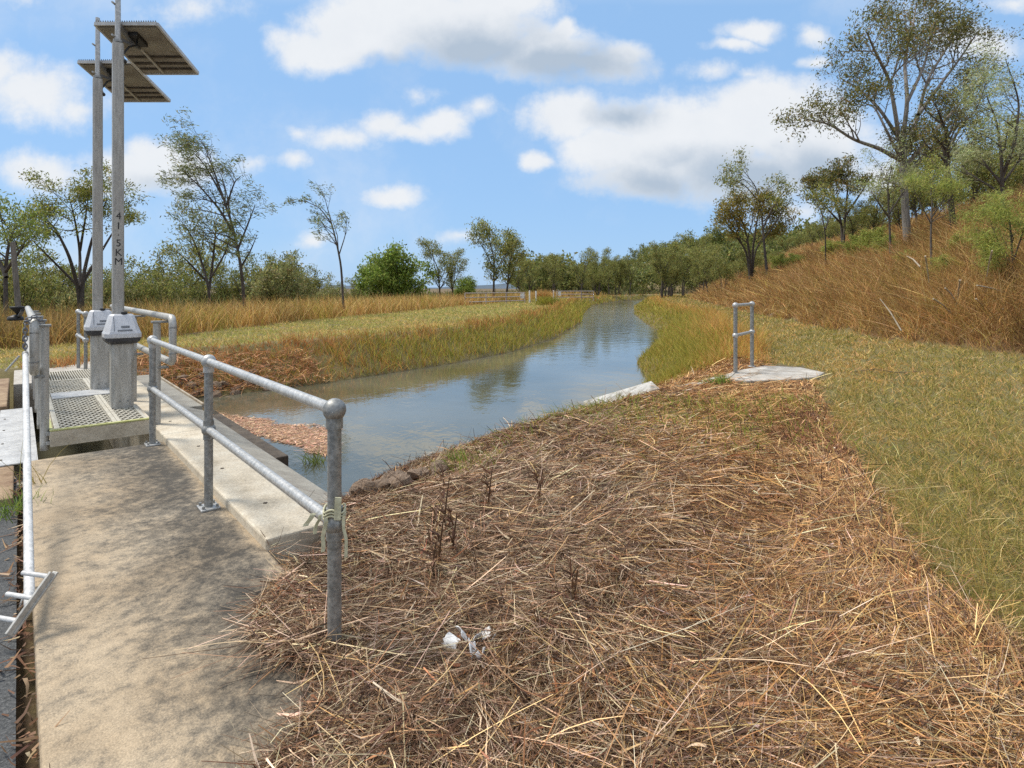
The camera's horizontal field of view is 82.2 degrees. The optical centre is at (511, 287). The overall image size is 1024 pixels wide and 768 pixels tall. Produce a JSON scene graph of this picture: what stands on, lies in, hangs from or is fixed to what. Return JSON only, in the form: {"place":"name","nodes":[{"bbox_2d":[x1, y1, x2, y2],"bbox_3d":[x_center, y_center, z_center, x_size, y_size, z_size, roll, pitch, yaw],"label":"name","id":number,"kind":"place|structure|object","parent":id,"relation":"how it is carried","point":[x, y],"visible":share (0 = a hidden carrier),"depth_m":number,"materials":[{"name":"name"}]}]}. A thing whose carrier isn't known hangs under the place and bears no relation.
{"place":"outdoors","nodes":[
{"label":"outdoors","id":0,"kind":"place"},
{"bbox_2d":[0,475,16,767],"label":"water","id":1,"kind":"structure","parent":0,"point":[7,701],"depth_m":2.54,"materials":[{"name":"liquid"}]},
{"bbox_2d":[0,466,13,506],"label":"concrete retaining wall","id":2,"kind":"structure","parent":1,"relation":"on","point":[7,480],"depth_m":4.50,"materials":[{"name":"concrete"}]},
{"bbox_2d":[0,483,53,522],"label":"grass tuft","id":3,"kind":"object","parent":1,"relation":"on","point":[16,507],"visible":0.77,"depth_m":4.04,"materials":[{"name":"green plant"}]},
{"bbox_2d":[0,471,69,767],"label":"leaf litter","id":4,"kind":"object","parent":1,"relation":"on","point":[33,722],"visible":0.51,"depth_m":2.39,"materials":[{"name":"plant"}]},
{"bbox_2d":[64,279,517,288],"bbox_3d":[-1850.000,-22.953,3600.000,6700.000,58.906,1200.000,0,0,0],"label":"hills","id":5,"kind":"structure","parent":0,"point":[501,286],"depth_m":3227.67,"materials":[{"name":"green plant"}]},
{"bbox_2d":[10,300,657,494],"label":"water","id":6,"kind":"structure","parent":0,"point":[399,415],"depth_m":12.86,"materials":[{"name":"blue liquid"}]},
{"bbox_2d":[213,410,326,455],"bbox_3d":[-4.025,2.388,10.124,4.704,0.032,1.360,0,0,39],"label":"floating debris","id":7,"kind":"object","parent":6,"relation":"on","point":[315,439],"visible":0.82,"depth_m":9.68,"materials":[{"name":"plant"}]},
{"bbox_2d":[0,245,1023,767],"bbox_3d":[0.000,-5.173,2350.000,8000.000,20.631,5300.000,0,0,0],"label":"ground","id":8,"kind":"structure","parent":0,"point":[22,757],"depth_m":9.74,"materials":[{"name":"plant"}]},
{"bbox_2d":[0,378,9,467],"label":"wing wall","id":9,"kind":"structure","parent":8,"relation":"on","point":[4,393],"depth_m":8.46,"materials":[{"name":"concrete"}]},
{"bbox_2d":[0,570,58,636],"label":"metal ladder","id":10,"kind":"object","parent":8,"relation":"on","point":[19,620],"visible":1,"depth_m":2.55,"materials":[{"name":"metal"}]},
{"bbox_2d":[0,251,61,315],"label":"bush","id":11,"kind":"object","parent":8,"relation":"on","point":[25,283],"visible":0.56,"depth_m":33.64,"materials":[{"name":"green plant"}]},
{"bbox_2d":[0,189,75,320],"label":"gum tree","id":12,"kind":"object","parent":8,"relation":"on","point":[23,220],"visible":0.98,"depth_m":24.48,"materials":[{"name":"green plant"}]},
{"bbox_2d":[0,241,87,313],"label":"spreading tree","id":13,"kind":"object","parent":8,"relation":"on","point":[50,291],"visible":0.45,"depth_m":41.75,"materials":[{"name":"green plant"}]},
{"bbox_2d":[13,362,89,412],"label":"landing slab","id":14,"kind":"structure","parent":8,"relation":"on","point":[17,395],"depth_m":9.39,"materials":[{"name":"concrete"}]},
{"bbox_2d":[75,309,88,368],"bbox_3d":[-7.801,1.000,10.638,0.098,1.200,1.400,0,0,-41],"label":"handrail","id":15,"kind":"object","parent":14,"relation":"on","point":[85,338],"visible":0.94,"depth_m":10.49,"materials":[{"name":"metal"}]},
{"bbox_2d":[49,369,148,446],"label":"walkway platform","id":16,"kind":"structure","parent":14,"relation":"on","point":[89,415],"depth_m":6.30,"materials":[{"name":"metal"}]},
{"bbox_2d":[0,407,37,466],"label":"cover plate","id":17,"kind":"object","parent":16,"relation":"on","point":[11,433],"visible":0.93,"depth_m":5.93,"materials":[{"name":"white metal"}]},
{"bbox_2d":[25,306,50,450],"bbox_3d":[-5.896,0.912,7.262,0.182,1.276,4.920,0,0,-40],"label":"pipe railing","id":18,"kind":"object","parent":16,"relation":"attached to","point":[37,342],"visible":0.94,"depth_m":5.58,"materials":[{"name":"metal"}]},
{"bbox_2d":[7,242,24,320],"bbox_3d":[-7.611,-0.106,9.101,0.489,1.223,0.228,0,0,25],"label":"sensor mast","id":19,"kind":"object","parent":18,"relation":"attached to","point":[18,309],"visible":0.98,"depth_m":9.12,"materials":[{"name":"grey metal"}]},
{"bbox_2d":[5,351,34,605],"bbox_3d":[-3.295,0.993,3.889,0.164,0.855,3.539,0,0,-40],"label":"white pipe","id":20,"kind":"object","parent":18,"relation":"attached to","point":[28,557],"visible":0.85,"depth_m":3.35,"materials":[{"name":"paint"}]},
{"bbox_2d":[77,17,170,394],"bbox_3d":[-5.645,-1.115,8.394,0.808,5.170,1.432,0,0,0],"label":"solar panel mast","id":21,"kind":"object","parent":16,"relation":"on","point":[139,86],"visible":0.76,"depth_m":8.00,"materials":[{"name":"metal"}]},
{"bbox_2d":[105,304,176,424],"bbox_3d":[-5.214,0.912,8.000,0.207,1.276,5.170,0,0,-40],"label":"pipe railing","id":22,"kind":"object","parent":16,"relation":"attached to","point":[170,319],"visible":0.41,"depth_m":6.20,"materials":[{"name":"metal"}]},
{"bbox_2d":[94,0,198,408],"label":"solar panel mast","id":23,"kind":"object","parent":16,"relation":"on","point":[147,48],"visible":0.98,"depth_m":6.83,"materials":[{"name":"metal"}]},
{"bbox_2d":[4,157,155,309],"bbox_3d":[-23.557,-2.073,32.431,7.244,10.116,5.260,0,0,-20],"label":"umbrella tree","id":24,"kind":"object","parent":8,"relation":"on","point":[83,195],"visible":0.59,"depth_m":31.91,"materials":[{"name":"green plant"}]},
{"bbox_2d":[51,274,155,315],"bbox_3d":[-26.486,1.281,37.953,5.368,4.373,3.947,0,0,-2],"label":"dense shrub","id":25,"kind":"object","parent":8,"relation":"on","point":[71,299],"visible":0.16,"depth_m":37.36,"materials":[{"name":"green plant"}]},
{"bbox_2d":[85,268,170,307],"bbox_3d":[-25.941,0.825,40.026,4.890,5.074,5.104,0,0,25],"label":"bush","id":26,"kind":"object","parent":8,"relation":"on","point":[138,282],"visible":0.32,"depth_m":39.26,"materials":[{"name":"green plant"}]},
{"bbox_2d":[103,263,186,304],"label":"bush","id":27,"kind":"object","parent":8,"relation":"on","point":[132,278],"visible":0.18,"depth_m":42.98,"materials":[{"name":"green plant"}]},
{"bbox_2d":[137,375,201,409],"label":"concrete block","id":28,"kind":"structure","parent":8,"relation":"on","point":[176,395],"depth_m":8.81,"materials":[{"name":"grey concrete"}]},
{"bbox_2d":[31,442,311,767],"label":"walkway","id":29,"kind":"structure","parent":8,"relation":"on","point":[139,552],"depth_m":2.64,"materials":[{"name":"concrete"}]},
{"bbox_2d":[144,335,349,647],"bbox_3d":[-2.083,0.977,4.014,0.125,1.047,4.340,0,0,-40],"label":"handrail","id":30,"kind":"object","parent":29,"relation":"on","point":[333,410],"visible":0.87,"depth_m":2.85,"materials":[{"name":"metal"}]},
{"bbox_2d":[303,497,347,557],"bbox_3d":[-0.760,0.965,2.385,0.169,0.240,0.115,0,0,-22],"label":"tie tape","id":31,"kind":"object","parent":30,"relation":"attached to","point":[336,512],"visible":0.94,"depth_m":2.37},
{"bbox_2d":[141,270,213,306],"bbox_3d":[-22.710,0.770,40.215,4.514,4.488,4.325,0,0,-17],"label":"bush","id":32,"kind":"object","parent":8,"relation":"on","point":[181,290],"visible":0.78,"depth_m":39.65,"materials":[{"name":"green plant"}]},
{"bbox_2d":[124,238,235,305],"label":"spreading tree","id":33,"kind":"object","parent":8,"relation":"on","point":[206,263],"visible":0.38,"depth_m":45.19,"materials":[{"name":"green plant"}]},
{"bbox_2d":[155,192,248,304],"bbox_3d":[-16.016,-1.505,30.847,4.120,6.939,4.792,0,0,0],"label":"gum tree","id":34,"kind":"object","parent":8,"relation":"on","point":[194,252],"visible":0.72,"depth_m":30.29,"materials":[{"name":"green plant"}]},
{"bbox_2d":[108,380,322,568],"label":"concrete beam","id":35,"kind":"structure","parent":8,"relation":"on","point":[252,501],"depth_m":4.21,"materials":[{"name":"grey concrete"}]},
{"bbox_2d":[153,106,277,311],"bbox_3d":[-13.733,-3.342,26.920,6.006,10.097,3.642,0,0,0],"label":"casuarina tree","id":36,"kind":"object","parent":8,"relation":"on","point":[184,142],"visible":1,"depth_m":26.75,"materials":[{"name":"green plant"}]},
{"bbox_2d":[194,266,250,305],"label":"bush","id":37,"kind":"object","parent":8,"relation":"on","point":[217,281],"visible":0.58,"depth_m":44.46,"materials":[{"name":"green plant"}]},
{"bbox_2d":[137,345,335,396],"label":"bank litter","id":38,"kind":"object","parent":8,"relation":"on","point":[239,365],"visible":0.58,"depth_m":14.21,"materials":[{"name":"plant"}]},
{"bbox_2d":[213,414,287,465],"bbox_3d":[-3.251,2.120,7.051,0.200,0.760,2.650,0,0,-40],"label":"timber baulk","id":39,"kind":"object","parent":8,"relation":"on","point":[276,453],"visible":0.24,"depth_m":6.74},
{"bbox_2d":[183,406,326,512],"bbox_3d":[-2.873,1.972,6.029,0.478,0.957,4.700,0,0,-40],"label":"concrete ledge","id":40,"kind":"object","parent":8,"relation":"on","point":[295,479],"visible":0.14,"depth_m":5.39,"materials":[{"name":"grey concrete"}]},
{"bbox_2d":[217,249,306,297],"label":"spreading tree","id":41,"kind":"object","parent":8,"relation":"on","point":[253,270],"visible":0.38,"depth_m":43.65,"materials":[{"name":"green plant"}]},
{"bbox_2d":[234,253,312,305],"bbox_3d":[-15.107,-0.058,37.337,3.926,4.350,5.340,0,0,18],"label":"dense shrub","id":42,"kind":"object","parent":8,"relation":"on","point":[269,283],"visible":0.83,"depth_m":36.77,"materials":[{"name":"green plant"}]},
{"bbox_2d":[283,271,319,301],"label":"dense shrub","id":43,"kind":"object","parent":8,"relation":"on","point":[307,286],"visible":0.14,"depth_m":41.45,"materials":[{"name":"green plant"}]},
{"bbox_2d":[0,289,605,349],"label":"tall grass","id":44,"kind":"structure","parent":8,"relation":"on","point":[189,319],"depth_m":23.32,"materials":[{"name":"brown plant"}]},
{"bbox_2d":[0,295,607,368],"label":"lawn strip","id":45,"kind":"object","parent":8,"relation":"on","point":[517,305],"visible":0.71,"depth_m":22.32,"materials":[{"name":"plant"}]},
{"bbox_2d":[278,261,334,294],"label":"spreading tree","id":46,"kind":"object","parent":8,"relation":"on","point":[317,284],"visible":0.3,"depth_m":43.84,"materials":[{"name":"green plant"}]},
{"bbox_2d":[279,181,350,313],"bbox_3d":[-9.983,-2.131,31.011,4.120,7.474,2.612,0,0,32],"label":"casuarina tree","id":47,"kind":"object","parent":8,"relation":"on","point":[315,221],"visible":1,"depth_m":31.16,"materials":[{"name":"green plant"}]},
{"bbox_2d":[1,284,681,316],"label":"distant scrub","id":48,"kind":"object","parent":8,"relation":"on","point":[622,291],"visible":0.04,"depth_m":67.26,"materials":[{"name":"green plant"}]},
{"bbox_2d":[11,293,693,395],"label":"bank grass","id":49,"kind":"structure","parent":8,"relation":"on","point":[566,308],"depth_m":18.78,"materials":[{"name":"plant"}]},
{"bbox_2d":[353,478,380,497],"bbox_3d":[-1.103,1.532,4.469,0.226,0.152,0.136,13,7,8],"label":"rock","id":50,"kind":"object","parent":8,"relation":"on","point":[361,484],"visible":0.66,"depth_m":4.43,"materials":[{"name":"stone"}]},
{"bbox_2d":[352,257,412,299],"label":"leafy tree","id":51,"kind":"object","parent":8,"relation":"on","point":[374,291],"visible":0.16,"depth_m":59.25,"materials":[{"name":"green plant"}]},
{"bbox_2d":[354,240,443,298],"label":"leafy tree","id":52,"kind":"object","parent":8,"relation":"on","point":[392,258],"visible":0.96,"depth_m":56.73,"materials":[{"name":"green plant"}]},
{"bbox_2d":[389,473,411,490],"bbox_3d":[-0.892,1.558,4.654,0.204,0.145,0.182,0,0,-17],"label":"rock","id":53,"kind":"object","parent":8,"relation":"on","point":[405,479],"visible":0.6,"depth_m":4.60,"materials":[{"name":"stone"}]},
{"bbox_2d":[414,236,461,297],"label":"woodland tree","id":54,"kind":"object","parent":8,"relation":"on","point":[428,252],"visible":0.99,"depth_m":59.71,"materials":[{"name":"green plant"}]},
{"bbox_2d":[433,247,468,295],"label":"woodland tree","id":55,"kind":"object","parent":8,"relation":"on","point":[461,251],"visible":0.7,"depth_m":61.90,"materials":[{"name":"green plant"}]},
{"bbox_2d":[453,273,477,295],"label":"leafy tree","id":56,"kind":"object","parent":8,"relation":"on","point":[466,285],"visible":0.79,"depth_m":65.14,"materials":[{"name":"green plant"}]},
{"bbox_2d":[464,217,525,298],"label":"woodland tree","id":57,"kind":"object","parent":8,"relation":"on","point":[482,229],"visible":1,"depth_m":61.37,"materials":[{"name":"green plant"}]},
{"bbox_2d":[465,292,524,303],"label":"farm gate","id":58,"kind":"structure","parent":8,"relation":"on","point":[522,294],"depth_m":53.67,"materials":[{"name":"metal"}]},
{"bbox_2d":[485,229,528,295],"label":"woodland tree","id":59,"kind":"object","parent":8,"relation":"on","point":[515,259],"visible":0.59,"depth_m":65.59,"materials":[{"name":"green plant"}]},
{"bbox_2d":[507,257,534,290],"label":"woodland tree","id":60,"kind":"object","parent":8,"relation":"on","point":[518,278],"visible":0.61,"depth_m":78.18,"materials":[{"name":"green plant"}]},
{"bbox_2d":[537,253,562,292],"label":"woodland tree","id":61,"kind":"object","parent":8,"relation":"on","point":[555,274],"visible":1,"depth_m":87.70,"materials":[{"name":"green plant"}]},
{"bbox_2d":[567,250,599,290],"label":"woodland tree","id":62,"kind":"object","parent":8,"relation":"on","point":[575,267],"visible":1,"depth_m":87.86,"materials":[{"name":"green plant"}]},
{"bbox_2d":[144,353,1023,767],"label":"straw litter","id":63,"kind":"object","parent":8,"relation":"on","point":[844,653],"visible":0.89,"depth_m":2.55,"materials":[{"name":"brown plant"}]},
{"bbox_2d":[443,626,495,658],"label":"foam litter","id":64,"kind":"object","parent":63,"relation":"on","point":[450,640],"visible":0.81,"depth_m":2.41,"materials":[{"name":"white plastic"}]},
{"bbox_2d":[382,389,826,616],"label":"dead stalks","id":65,"kind":"object","parent":63,"relation":"on","point":[450,518],"visible":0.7,"depth_m":3.57,"materials":[{"name":"plant"}]},
{"bbox_2d":[578,264,612,295],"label":"spreading tree","id":66,"kind":"object","parent":8,"relation":"on","point":[597,275],"visible":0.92,"depth_m":108.83,"materials":[{"name":"green plant"}]},
{"bbox_2d":[598,253,620,294],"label":"woodland tree","id":67,"kind":"object","parent":8,"relation":"on","point":[611,264],"visible":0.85,"depth_m":124.63,"materials":[{"name":"green plant"}]},
{"bbox_2d":[584,381,659,405],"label":"wing wall","id":68,"kind":"structure","parent":8,"relation":"on","point":[644,387],"depth_m":9.71,"materials":[{"name":"concrete"}]},
{"bbox_2d":[619,255,643,294],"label":"woodland tree","id":69,"kind":"object","parent":8,"relation":"on","point":[631,275],"visible":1,"depth_m":123.80,"materials":[{"name":"green plant"}]},
{"bbox_2d":[416,384,904,475],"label":"weed sprigs","id":70,"kind":"object","parent":8,"relation":"on","point":[687,416],"visible":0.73,"depth_m":6.53,"materials":[{"name":"plant"}]},
{"bbox_2d":[645,240,680,297],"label":"woodland tree","id":71,"kind":"object","parent":8,"relation":"on","point":[663,268],"visible":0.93,"depth_m":87.27,"materials":[{"name":"green plant"}]},
{"bbox_2d":[649,252,676,296],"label":"woodland tree","id":72,"kind":"object","parent":8,"relation":"on","point":[669,256],"visible":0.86,"depth_m":87.28,"materials":[{"name":"green plant"}]},
{"bbox_2d":[664,241,697,294],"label":"woodland tree","id":73,"kind":"object","parent":8,"relation":"on","point":[685,267],"visible":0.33,"depth_m":107.97,"materials":[{"name":"green plant"}]},
{"bbox_2d":[678,232,721,284],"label":"woodland tree","id":74,"kind":"object","parent":8,"relation":"on","point":[703,238],"visible":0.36,"depth_m":125.10,"materials":[{"name":"green plant"}]},
{"bbox_2d":[685,245,720,291],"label":"woodland tree","id":75,"kind":"object","parent":8,"relation":"on","point":[706,256],"visible":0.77,"depth_m":68.89,"materials":[{"name":"green plant"}]},
{"bbox_2d":[686,244,722,289],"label":"woodland tree","id":76,"kind":"object","parent":8,"relation":"on","point":[696,263],"visible":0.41,"depth_m":76.62,"materials":[{"name":"green plant"}]},
{"bbox_2d":[698,255,739,291],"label":"spreading tree","id":77,"kind":"object","parent":8,"relation":"on","point":[727,269],"visible":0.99,"depth_m":60.47,"materials":[{"name":"green plant"}]},
{"bbox_2d":[501,208,939,293],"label":"woodland","id":78,"kind":"object","parent":8,"relation":"on","point":[643,275],"visible":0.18,"depth_m":155.68,"materials":[{"name":"green plant"}]},
{"bbox_2d":[634,294,841,385],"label":"reed grass","id":79,"kind":"structure","parent":8,"relation":"on","point":[695,331],"depth_m":16.55,"materials":[{"name":"plant"}]},
{"bbox_2d":[734,246,763,275],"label":"woodland tree","id":80,"kind":"object","parent":8,"relation":"on","point":[742,254],"visible":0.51,"depth_m":56.77,"materials":[{"name":"green plant"}]},
{"bbox_2d":[707,180,801,279],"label":"round tree","id":81,"kind":"object","parent":8,"relation":"on","point":[729,215],"visible":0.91,"depth_m":53.92,"materials":[{"name":"green plant"}]},
{"bbox_2d":[713,145,802,275],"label":"gum tree","id":82,"kind":"object","parent":8,"relation":"on","point":[773,198],"visible":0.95,"depth_m":52.32,"materials":[{"name":"green plant"}]},
{"bbox_2d":[730,366,824,382],"bbox_3d":[4.521,1.532,10.058,2.258,0.135,1.244,0,0,-41],"label":"concrete pad","id":83,"kind":"object","parent":8,"relation":"on","point":[782,372],"visible":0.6,"depth_m":10.05,"materials":[{"name":"grey concrete"}]},
{"bbox_2d":[732,301,754,373],"bbox_3d":[4.178,0.859,10.561,0.148,1.222,1.238,0,0,36],"label":"handrail","id":84,"kind":"object","parent":83,"relation":"on","point":[736,334],"visible":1,"depth_m":10.12,"materials":[{"name":"metal"}]},
{"bbox_2d":[795,178,846,260],"bbox_3d":[21.323,-4.209,40.619,2.871,6.510,7.172,0,0,36],"label":"gum tree","id":85,"kind":"object","parent":8,"relation":"on","point":[826,194],"visible":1,"depth_m":39.56,"materials":[{"name":"green plant"}]},
{"bbox_2d":[809,214,847,240],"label":"spreading tree","id":86,"kind":"object","parent":8,"relation":"on","point":[821,227],"visible":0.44,"depth_m":75.12,"materials":[{"name":"green plant"}]},
{"bbox_2d":[794,152,875,250],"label":"flat tree","id":87,"kind":"object","parent":8,"relation":"on","point":[832,176],"visible":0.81,"depth_m":45.65,"materials":[{"name":"green plant"}]},
{"bbox_2d":[830,194,876,237],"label":"woodland tree","id":88,"kind":"object","parent":8,"relation":"on","point":[845,207],"visible":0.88,"depth_m":43.04,"materials":[{"name":"green plant"}]},
{"bbox_2d":[688,182,1023,353],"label":"hill grass","id":89,"kind":"structure","parent":8,"relation":"on","point":[851,298],"depth_m":21.89,"materials":[{"name":"brown plant"}]},
{"bbox_2d":[853,186,891,233],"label":"woodland tree","id":90,"kind":"object","parent":8,"relation":"on","point":[874,221],"visible":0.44,"depth_m":45.15,"materials":[{"name":"green plant"}]},
{"bbox_2d":[857,225,894,251],"bbox_3d":[22.209,-2.799,35.915,2.286,2.263,2.617,0,0,36],"label":"wattle seedling","id":91,"kind":"object","parent":8,"relation":"on","point":[877,231],"visible":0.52,"depth_m":35.79,"materials":[{"name":"green plant"}]},
{"bbox_2d":[732,313,1023,644],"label":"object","id":92,"kind":"object","parent":8,"relation":"on","point":[934,542],"visible":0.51,"depth_m":4.75,"materials":[{"name":"plant"}]},
{"bbox_2d":[862,193,900,224],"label":"spreading tree","id":93,"kind":"object","parent":8,"relation":"on","point":[871,204],"visible":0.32,"depth_m":49.28,"materials":[{"name":"green plant"}]},
{"bbox_2d":[848,127,928,254],"bbox_3d":[19.445,-4.505,30.199,4.123,6.903,3.335,0,0,0],"label":"wattle tree","id":94,"kind":"object","parent":8,"relation":"on","point":[869,187],"visible":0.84,"depth_m":30.12,"materials":[{"name":"green plant"}]},
{"bbox_2d":[769,0,1023,242],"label":"gum tree","id":95,"kind":"object","parent":8,"relation":"on","point":[908,34],"visible":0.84,"depth_m":33.81,"materials":[{"name":"green plant"}]},
{"bbox_2d":[879,182,923,231],"bbox_3d":[25.367,-5.075,38.864,3.092,4.254,2.634,0,0,-21],"label":"woodland tree","id":96,"kind":"object","parent":8,"relation":"on","point":[898,215],"visible":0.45,"depth_m":38.60,"materials":[{"name":"green plant"}]},
{"bbox_2d":[884,152,950,222],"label":"woodland tree","id":97,"kind":"object","parent":8,"relation":"on","point":[915,203],"visible":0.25,"depth_m":40.59,"materials":[{"name":"green plant"}]},
{"bbox_2d":[896,153,972,266],"bbox_3d":[16.057,-2.654,22.249,2.424,5.048,2.806,0,0,40],"label":"wattle tree","id":98,"kind":"object","parent":8,"relation":"on","point":[948,185],"visible":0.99,"depth_m":22.00,"materials":[{"name":"green plant"}]},
{"bbox_2d":[916,172,972,210],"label":"spreading tree","id":99,"kind":"object","parent":8,"relation":"on","point":[945,191],"visible":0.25,"depth_m":42.82,"materials":[{"name":"green plant"}]},
{"bbox_2d":[901,51,1023,231],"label":"gum tree","id":100,"kind":"object","parent":8,"relation":"on","point":[936,135],"visible":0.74,"depth_m":29.29,"materials":[{"name":"green plant"}]},
{"bbox_2d":[937,128,997,201],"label":"woodland tree","id":101,"kind":"object","parent":8,"relation":"on","point":[975,187],"visible":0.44,"depth_m":42.46,"materials":[{"name":"green plant"}]},
{"bbox_2d":[940,37,1023,223],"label":"wattle tree","id":102,"kind":"object","parent":8,"relation":"on","point":[991,107],"visible":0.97,"depth_m":25.90,"materials":[{"name":"green plant"}]},
{"bbox_2d":[947,183,1023,277],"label":"wattle tree","id":103,"kind":"object","parent":8,"relation":"on","point":[996,246],"visible":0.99,"depth_m":16.88,"materials":[{"name":"green plant"}]},
{"bbox_2d":[976,151,1023,194],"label":"spreading tree","id":104,"kind":"object","parent":8,"relation":"on","point":[1010,179],"visible":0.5,"depth_m":41.27,"materials":[{"name":"green plant"}]},
{"bbox_2d":[993,105,1023,187],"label":"woodland tree","id":105,"kind":"object","parent":8,"relation":"on","point":[1009,127],"visible":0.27,"depth_m":41.91,"materials":[{"name":"green plant"}]},
{"bbox_2d":[0,0,1023,287],"label":"sky","id":106,"kind":"structure","parent":0,"point":[571,126],"materials":[{"name":"blue"}]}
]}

